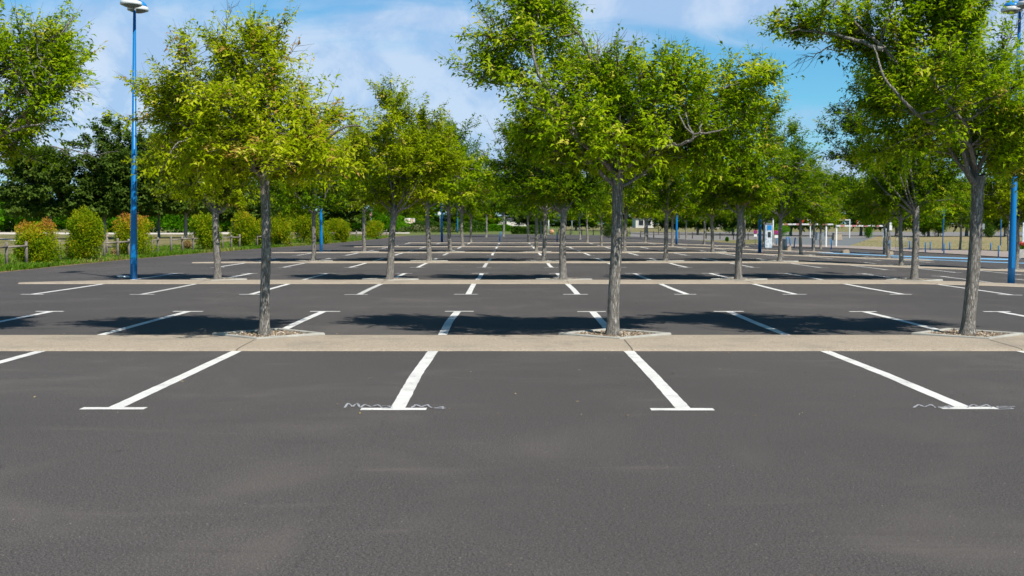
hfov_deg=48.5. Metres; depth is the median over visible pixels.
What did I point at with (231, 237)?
wooden fence
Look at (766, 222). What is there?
car park tree
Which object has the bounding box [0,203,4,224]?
bush
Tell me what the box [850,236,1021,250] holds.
dry grass bank
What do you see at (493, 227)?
hedge
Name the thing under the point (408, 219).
van
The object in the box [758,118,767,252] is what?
lamp post
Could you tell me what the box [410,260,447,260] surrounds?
tree planter
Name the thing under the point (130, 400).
bay line
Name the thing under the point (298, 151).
car park tree
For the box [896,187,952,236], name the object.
background tree
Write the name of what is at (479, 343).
concrete strip
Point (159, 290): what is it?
bay line
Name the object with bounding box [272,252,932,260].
concrete strip
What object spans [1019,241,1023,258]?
flower planter
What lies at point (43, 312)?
bay line
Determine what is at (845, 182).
background tree
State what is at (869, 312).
bay line
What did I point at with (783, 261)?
tree planter
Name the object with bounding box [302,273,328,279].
bay line
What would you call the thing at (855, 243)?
grass
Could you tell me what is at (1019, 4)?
lamp post
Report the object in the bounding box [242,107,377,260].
car park tree
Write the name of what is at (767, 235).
ticket kiosk
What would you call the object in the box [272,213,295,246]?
bush
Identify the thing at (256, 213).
evergreen tree
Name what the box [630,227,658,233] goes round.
rail fence
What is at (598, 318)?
bay line
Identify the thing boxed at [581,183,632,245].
car park tree
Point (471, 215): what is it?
car park tree
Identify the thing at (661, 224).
background tree
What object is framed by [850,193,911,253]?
car park tree
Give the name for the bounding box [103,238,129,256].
wooden fence
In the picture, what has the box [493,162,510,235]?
car park tree
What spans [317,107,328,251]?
lamp post
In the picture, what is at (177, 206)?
evergreen tree
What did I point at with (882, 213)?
car park tree
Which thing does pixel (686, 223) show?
car park tree
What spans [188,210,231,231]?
bush
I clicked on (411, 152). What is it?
car park tree
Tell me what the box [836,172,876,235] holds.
background tree
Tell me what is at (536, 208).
car park tree
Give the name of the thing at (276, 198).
evergreen tree
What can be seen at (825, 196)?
car park tree
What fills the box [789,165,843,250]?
car park tree
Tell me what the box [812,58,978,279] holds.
car park tree
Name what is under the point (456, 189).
car park tree
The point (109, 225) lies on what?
bush
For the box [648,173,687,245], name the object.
car park tree
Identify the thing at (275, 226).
bush
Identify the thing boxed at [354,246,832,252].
concrete strip
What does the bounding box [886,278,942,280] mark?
tree planter
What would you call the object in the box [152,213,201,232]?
bush
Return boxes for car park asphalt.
[0,234,1023,575]
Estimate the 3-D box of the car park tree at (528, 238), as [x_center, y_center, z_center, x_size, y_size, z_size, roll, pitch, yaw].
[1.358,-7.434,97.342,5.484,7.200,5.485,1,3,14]
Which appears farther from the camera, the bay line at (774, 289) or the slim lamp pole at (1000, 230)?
the slim lamp pole at (1000, 230)
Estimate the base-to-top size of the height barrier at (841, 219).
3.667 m
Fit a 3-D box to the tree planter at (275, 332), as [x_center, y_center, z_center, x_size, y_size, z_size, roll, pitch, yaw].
[-3.530,0.670,16.492,1.214,0.083,1.130,3,4,43]
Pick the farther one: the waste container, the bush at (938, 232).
the bush at (938, 232)
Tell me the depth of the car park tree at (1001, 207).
48.58 m
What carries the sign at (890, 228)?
on the pavement
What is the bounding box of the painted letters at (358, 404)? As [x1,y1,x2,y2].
[344,403,443,408]
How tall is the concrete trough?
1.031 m
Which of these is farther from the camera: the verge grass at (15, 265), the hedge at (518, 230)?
the hedge at (518, 230)
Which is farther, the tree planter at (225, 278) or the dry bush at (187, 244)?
the dry bush at (187, 244)
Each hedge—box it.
[396,219,487,231]
[464,224,511,230]
[511,224,542,233]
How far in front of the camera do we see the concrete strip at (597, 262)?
47.24 m
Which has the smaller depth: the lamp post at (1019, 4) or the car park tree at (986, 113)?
the car park tree at (986, 113)
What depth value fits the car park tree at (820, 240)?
97.37 m
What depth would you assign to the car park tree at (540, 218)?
125.93 m
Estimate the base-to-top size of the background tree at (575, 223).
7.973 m
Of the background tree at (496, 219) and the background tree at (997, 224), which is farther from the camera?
the background tree at (496, 219)
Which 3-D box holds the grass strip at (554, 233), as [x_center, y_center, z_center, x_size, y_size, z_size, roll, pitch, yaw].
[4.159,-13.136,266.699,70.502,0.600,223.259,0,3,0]
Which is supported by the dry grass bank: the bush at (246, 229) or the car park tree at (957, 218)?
the car park tree at (957, 218)
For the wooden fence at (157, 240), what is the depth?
60.54 m
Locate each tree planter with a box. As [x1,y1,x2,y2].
[190,277,246,279]
[212,328,324,338]
[295,260,332,260]
[362,277,418,279]
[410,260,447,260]
[535,278,591,279]
[558,328,670,338]
[646,260,683,260]
[711,277,767,279]
[768,260,798,261]
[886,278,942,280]
[911,328,1023,338]
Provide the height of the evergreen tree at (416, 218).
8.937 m
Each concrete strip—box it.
[0,335,1023,350]
[18,280,1023,286]
[192,261,1023,271]
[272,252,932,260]
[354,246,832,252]
[420,242,748,246]
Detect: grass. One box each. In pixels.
[0,235,388,271]
[414,231,1005,250]
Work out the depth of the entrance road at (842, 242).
143.01 m
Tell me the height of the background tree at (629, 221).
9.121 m
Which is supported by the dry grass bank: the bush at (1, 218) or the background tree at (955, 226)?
the background tree at (955, 226)
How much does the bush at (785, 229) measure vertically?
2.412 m
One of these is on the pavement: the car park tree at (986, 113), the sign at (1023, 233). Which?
the sign at (1023, 233)
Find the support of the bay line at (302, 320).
on the car park asphalt
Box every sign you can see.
[889,222,891,248]
[1022,223,1023,242]
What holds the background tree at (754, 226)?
on the ground at (165, 239)
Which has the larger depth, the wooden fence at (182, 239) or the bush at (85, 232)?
the wooden fence at (182, 239)
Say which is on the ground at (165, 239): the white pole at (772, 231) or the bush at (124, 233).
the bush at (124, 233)
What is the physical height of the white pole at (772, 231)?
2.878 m
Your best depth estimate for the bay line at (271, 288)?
29.04 m
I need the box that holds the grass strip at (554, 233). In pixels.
[385,229,629,235]
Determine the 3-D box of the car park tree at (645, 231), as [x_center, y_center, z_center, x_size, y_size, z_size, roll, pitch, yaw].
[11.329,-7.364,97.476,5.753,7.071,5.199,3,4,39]
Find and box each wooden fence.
[0,241,27,263]
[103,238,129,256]
[105,233,145,252]
[151,237,158,251]
[170,235,202,250]
[222,234,240,246]
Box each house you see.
[497,216,525,225]
[631,216,653,227]
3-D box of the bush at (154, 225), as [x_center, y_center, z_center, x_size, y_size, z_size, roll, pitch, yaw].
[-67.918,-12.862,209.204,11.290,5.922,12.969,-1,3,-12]
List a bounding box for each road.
[630,232,1021,239]
[772,238,870,247]
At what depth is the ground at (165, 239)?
173.81 m
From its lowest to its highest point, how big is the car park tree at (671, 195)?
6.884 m
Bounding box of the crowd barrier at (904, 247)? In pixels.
[895,237,912,249]
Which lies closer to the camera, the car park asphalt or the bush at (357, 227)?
the car park asphalt
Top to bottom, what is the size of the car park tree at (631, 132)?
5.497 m
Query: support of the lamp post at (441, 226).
on the car park asphalt
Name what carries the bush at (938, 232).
on the dry grass bank
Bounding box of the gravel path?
[0,232,409,233]
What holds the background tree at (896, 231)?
on the ground at (165, 239)
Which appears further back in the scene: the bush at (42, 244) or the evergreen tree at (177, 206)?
the evergreen tree at (177, 206)
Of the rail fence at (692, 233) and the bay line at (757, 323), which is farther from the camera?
the rail fence at (692, 233)
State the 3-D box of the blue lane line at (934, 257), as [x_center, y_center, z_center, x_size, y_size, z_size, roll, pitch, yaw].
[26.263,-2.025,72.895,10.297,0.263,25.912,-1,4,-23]
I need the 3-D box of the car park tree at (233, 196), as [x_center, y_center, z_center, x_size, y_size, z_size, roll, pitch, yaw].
[-8.659,-3.263,32.406,4.140,6.195,3.712,-3,5,-45]
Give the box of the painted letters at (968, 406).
[914,404,1014,408]
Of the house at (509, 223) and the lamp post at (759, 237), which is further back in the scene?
the house at (509, 223)
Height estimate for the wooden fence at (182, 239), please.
1.051 m
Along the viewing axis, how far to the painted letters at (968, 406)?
10.12 m
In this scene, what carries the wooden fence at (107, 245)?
on the ground at (165, 239)
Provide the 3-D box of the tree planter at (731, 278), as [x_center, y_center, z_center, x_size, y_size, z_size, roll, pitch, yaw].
[6.529,-0.248,32.722,1.214,0.083,1.130,-3,4,-43]
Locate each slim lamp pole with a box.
[942,210,944,250]
[1000,218,1001,244]
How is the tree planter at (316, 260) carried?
on the concrete strip at (597, 262)
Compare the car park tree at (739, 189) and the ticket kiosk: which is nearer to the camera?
the car park tree at (739, 189)
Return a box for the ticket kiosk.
[764,223,772,247]
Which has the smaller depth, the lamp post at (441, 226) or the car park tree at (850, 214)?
the car park tree at (850, 214)
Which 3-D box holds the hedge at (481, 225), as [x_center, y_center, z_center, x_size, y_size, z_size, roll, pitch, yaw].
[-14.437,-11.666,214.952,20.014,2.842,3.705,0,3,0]
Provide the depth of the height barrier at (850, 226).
109.02 m
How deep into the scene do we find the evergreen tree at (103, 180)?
119.07 m
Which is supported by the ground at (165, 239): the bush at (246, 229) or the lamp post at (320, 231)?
the bush at (246, 229)
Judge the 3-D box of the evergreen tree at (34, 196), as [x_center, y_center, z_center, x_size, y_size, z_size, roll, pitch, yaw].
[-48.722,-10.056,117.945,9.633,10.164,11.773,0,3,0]
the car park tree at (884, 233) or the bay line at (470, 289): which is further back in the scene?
the car park tree at (884, 233)
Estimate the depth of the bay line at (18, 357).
13.95 m
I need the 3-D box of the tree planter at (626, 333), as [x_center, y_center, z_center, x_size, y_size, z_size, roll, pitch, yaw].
[1.491,0.670,16.495,1.214,0.083,1.130,3,4,43]
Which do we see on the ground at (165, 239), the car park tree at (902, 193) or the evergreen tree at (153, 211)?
the evergreen tree at (153, 211)
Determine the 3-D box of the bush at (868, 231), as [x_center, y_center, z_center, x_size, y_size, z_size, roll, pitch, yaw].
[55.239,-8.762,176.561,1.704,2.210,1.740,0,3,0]
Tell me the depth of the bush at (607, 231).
132.14 m
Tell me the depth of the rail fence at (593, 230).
163.93 m
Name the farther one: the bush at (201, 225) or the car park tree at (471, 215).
the car park tree at (471, 215)
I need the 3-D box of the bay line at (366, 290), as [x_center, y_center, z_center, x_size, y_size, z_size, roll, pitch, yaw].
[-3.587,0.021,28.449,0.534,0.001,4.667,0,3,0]
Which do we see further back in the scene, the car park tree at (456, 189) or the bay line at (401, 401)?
the car park tree at (456, 189)
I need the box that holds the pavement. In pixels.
[772,244,1007,256]
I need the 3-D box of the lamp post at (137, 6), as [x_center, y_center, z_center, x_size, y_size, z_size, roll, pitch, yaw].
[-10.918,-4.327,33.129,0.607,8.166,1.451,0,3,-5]
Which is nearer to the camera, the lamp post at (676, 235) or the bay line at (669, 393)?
the bay line at (669, 393)
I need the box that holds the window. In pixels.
[638,220,643,225]
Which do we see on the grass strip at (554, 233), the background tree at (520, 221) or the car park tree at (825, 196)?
the background tree at (520, 221)
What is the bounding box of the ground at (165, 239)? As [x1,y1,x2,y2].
[0,224,1021,271]
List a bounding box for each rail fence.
[558,229,627,235]
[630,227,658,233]
[640,230,762,239]
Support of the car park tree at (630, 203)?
on the tree planter
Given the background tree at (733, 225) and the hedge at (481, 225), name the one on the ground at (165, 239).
the background tree at (733, 225)
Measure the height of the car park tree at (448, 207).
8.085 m
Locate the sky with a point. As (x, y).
(363, 39)
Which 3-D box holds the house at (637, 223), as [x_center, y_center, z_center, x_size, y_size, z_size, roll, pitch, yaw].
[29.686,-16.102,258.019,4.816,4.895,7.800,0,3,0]
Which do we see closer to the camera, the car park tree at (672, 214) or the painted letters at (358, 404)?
the painted letters at (358, 404)
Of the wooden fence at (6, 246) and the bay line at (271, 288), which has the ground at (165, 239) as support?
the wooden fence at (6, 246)
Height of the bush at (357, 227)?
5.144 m
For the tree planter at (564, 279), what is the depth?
32.64 m
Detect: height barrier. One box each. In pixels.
[783,220,832,246]
[810,219,849,237]
[835,220,882,245]
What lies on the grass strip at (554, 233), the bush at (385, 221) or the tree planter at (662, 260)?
the bush at (385, 221)
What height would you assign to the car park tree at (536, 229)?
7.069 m
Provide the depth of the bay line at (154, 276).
35.09 m
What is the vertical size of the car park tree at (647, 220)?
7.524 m
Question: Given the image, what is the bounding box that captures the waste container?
[815,232,824,239]
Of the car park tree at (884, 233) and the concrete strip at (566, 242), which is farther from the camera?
the concrete strip at (566, 242)
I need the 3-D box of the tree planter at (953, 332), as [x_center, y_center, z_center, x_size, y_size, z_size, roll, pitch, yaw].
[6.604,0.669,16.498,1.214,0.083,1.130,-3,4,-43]
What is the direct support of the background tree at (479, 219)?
on the grass strip at (554, 233)
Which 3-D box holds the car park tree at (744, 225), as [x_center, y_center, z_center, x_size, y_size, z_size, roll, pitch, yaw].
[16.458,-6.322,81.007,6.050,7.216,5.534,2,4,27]
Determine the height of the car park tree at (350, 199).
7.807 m
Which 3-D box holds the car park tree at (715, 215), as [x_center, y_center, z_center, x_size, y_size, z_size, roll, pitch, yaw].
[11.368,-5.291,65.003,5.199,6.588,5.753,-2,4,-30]
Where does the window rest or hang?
in the house at (637, 223)
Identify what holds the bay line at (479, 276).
on the car park asphalt
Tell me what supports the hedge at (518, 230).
on the grass strip at (554, 233)
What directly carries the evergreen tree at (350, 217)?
on the ground at (165, 239)
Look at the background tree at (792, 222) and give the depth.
214.46 m
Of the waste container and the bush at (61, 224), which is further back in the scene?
the bush at (61, 224)
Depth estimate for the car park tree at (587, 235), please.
97.36 m
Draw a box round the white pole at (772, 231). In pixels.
[772,218,773,242]
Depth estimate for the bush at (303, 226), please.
87.48 m
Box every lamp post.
[120,0,148,279]
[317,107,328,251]
[441,204,442,241]
[675,216,677,243]
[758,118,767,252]
[1001,0,1023,282]
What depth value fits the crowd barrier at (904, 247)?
96.43 m
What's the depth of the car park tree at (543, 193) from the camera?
32.18 m
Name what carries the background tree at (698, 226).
on the ground at (165, 239)
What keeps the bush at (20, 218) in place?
on the ground at (165, 239)
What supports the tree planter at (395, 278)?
on the concrete strip at (529, 282)
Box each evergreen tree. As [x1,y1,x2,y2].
[0,144,84,235]
[51,109,174,237]
[88,122,181,221]
[140,212,182,237]
[155,171,211,237]
[200,183,281,230]
[245,180,306,223]
[316,181,373,225]
[400,209,424,221]
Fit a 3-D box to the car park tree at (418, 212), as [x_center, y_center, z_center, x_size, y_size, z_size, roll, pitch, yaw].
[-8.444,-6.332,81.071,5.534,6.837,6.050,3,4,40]
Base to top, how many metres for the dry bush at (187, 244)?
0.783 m
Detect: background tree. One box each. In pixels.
[372,207,443,219]
[419,203,485,227]
[469,212,508,224]
[499,209,559,225]
[547,212,611,230]
[597,209,631,228]
[635,214,687,229]
[669,218,727,234]
[699,216,749,234]
[726,209,776,233]
[774,218,830,235]
[790,173,863,235]
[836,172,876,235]
[873,220,911,235]
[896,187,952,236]
[946,177,996,235]
[985,199,1019,236]
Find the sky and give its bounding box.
[0,0,1023,223]
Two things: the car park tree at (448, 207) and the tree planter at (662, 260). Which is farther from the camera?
the car park tree at (448, 207)
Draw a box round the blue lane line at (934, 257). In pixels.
[830,251,1007,262]
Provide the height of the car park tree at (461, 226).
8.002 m
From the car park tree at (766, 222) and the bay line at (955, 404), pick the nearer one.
the bay line at (955, 404)
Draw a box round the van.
[405,218,414,223]
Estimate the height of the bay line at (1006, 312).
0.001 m
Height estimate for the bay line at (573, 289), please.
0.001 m
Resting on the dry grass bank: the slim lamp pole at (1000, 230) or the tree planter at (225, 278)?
the slim lamp pole at (1000, 230)
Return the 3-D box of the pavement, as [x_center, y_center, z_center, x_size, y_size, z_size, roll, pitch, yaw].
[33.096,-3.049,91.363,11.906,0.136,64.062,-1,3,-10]
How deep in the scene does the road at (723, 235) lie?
216.00 m
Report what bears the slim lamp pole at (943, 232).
on the pavement
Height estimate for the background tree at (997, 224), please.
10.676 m
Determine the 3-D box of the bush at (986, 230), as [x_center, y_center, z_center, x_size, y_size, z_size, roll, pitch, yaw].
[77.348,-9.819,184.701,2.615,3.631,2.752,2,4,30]
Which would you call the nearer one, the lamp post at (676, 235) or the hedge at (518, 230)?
the lamp post at (676, 235)
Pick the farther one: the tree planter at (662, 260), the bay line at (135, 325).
the tree planter at (662, 260)
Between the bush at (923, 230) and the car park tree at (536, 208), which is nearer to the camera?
the car park tree at (536, 208)
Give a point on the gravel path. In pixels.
(191, 232)
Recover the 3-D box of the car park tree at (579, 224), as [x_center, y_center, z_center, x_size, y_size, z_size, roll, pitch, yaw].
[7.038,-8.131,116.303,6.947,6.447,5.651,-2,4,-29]
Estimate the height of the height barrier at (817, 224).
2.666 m
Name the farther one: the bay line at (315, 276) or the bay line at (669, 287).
the bay line at (315, 276)
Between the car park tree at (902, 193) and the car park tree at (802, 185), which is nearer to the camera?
the car park tree at (902, 193)
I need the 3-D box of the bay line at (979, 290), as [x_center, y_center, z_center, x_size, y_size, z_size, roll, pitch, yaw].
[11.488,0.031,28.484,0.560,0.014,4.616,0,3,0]
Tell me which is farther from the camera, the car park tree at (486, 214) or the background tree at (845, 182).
the background tree at (845, 182)
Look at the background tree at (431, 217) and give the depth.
256.45 m
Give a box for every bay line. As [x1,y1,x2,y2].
[0,311,62,321]
[0,351,43,362]
[34,284,100,293]
[81,351,240,408]
[98,311,201,334]
[129,284,194,294]
[132,273,176,279]
[251,284,288,293]
[283,311,339,328]
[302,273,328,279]
[344,284,381,294]
[360,351,437,409]
[438,311,460,334]
[466,284,475,293]
[475,273,483,279]
[565,284,579,293]
[577,311,606,327]
[624,351,713,409]
[660,284,687,293]
[714,311,789,334]
[753,284,795,293]
[822,351,997,408]
[846,284,901,293]
[849,311,937,329]
[937,284,1011,294]
[983,311,1023,316]
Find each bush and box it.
[0,202,23,231]
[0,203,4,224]
[9,213,60,229]
[38,216,76,230]
[78,214,118,232]
[109,215,163,232]
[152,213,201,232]
[180,239,191,248]
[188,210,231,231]
[272,213,295,246]
[316,211,366,231]
[365,210,410,232]
[603,222,611,237]
[774,223,791,236]
[863,227,873,237]
[919,227,930,236]
[933,224,948,236]
[982,218,995,236]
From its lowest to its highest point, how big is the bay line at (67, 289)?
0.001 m
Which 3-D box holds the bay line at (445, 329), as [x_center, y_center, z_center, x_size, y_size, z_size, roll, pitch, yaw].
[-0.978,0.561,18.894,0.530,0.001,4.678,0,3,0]
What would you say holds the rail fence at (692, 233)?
on the ground at (165, 239)
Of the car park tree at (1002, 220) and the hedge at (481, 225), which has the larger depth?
the hedge at (481, 225)
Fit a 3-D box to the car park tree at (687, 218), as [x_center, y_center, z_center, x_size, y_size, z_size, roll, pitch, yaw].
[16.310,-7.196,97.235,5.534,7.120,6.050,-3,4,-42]
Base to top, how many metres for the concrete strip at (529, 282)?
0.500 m
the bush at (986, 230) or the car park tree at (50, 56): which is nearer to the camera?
the car park tree at (50, 56)
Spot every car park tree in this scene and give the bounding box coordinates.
[0,0,119,171]
[101,0,379,335]
[121,73,260,279]
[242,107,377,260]
[326,119,384,251]
[330,72,479,279]
[345,111,502,260]
[351,162,436,221]
[406,111,513,251]
[434,0,804,335]
[441,144,494,245]
[446,189,499,241]
[467,103,610,260]
[481,95,633,279]
[481,167,499,236]
[490,153,579,250]
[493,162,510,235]
[501,199,547,241]
[517,212,557,237]
[550,210,603,239]
[556,173,609,241]
[581,177,670,251]
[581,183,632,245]
[609,124,716,260]
[627,185,654,242]
[631,215,670,238]
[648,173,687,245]
[663,214,706,239]
[674,87,799,279]
[675,211,727,244]
[682,152,750,251]
[699,158,774,248]
[723,113,841,260]
[728,174,792,246]
[748,0,1023,335]
[758,142,857,254]
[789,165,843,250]
[805,171,847,248]
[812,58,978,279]
[828,152,970,264]
[834,138,944,257]
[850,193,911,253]
[921,174,995,249]
[952,172,1023,269]
[983,170,1023,250]
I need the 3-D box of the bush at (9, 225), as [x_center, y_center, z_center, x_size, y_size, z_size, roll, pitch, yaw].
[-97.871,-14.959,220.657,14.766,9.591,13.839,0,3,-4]
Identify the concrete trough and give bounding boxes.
[831,233,841,239]
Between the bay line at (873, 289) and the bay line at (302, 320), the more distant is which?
the bay line at (873, 289)
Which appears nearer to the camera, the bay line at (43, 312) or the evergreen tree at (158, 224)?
the bay line at (43, 312)

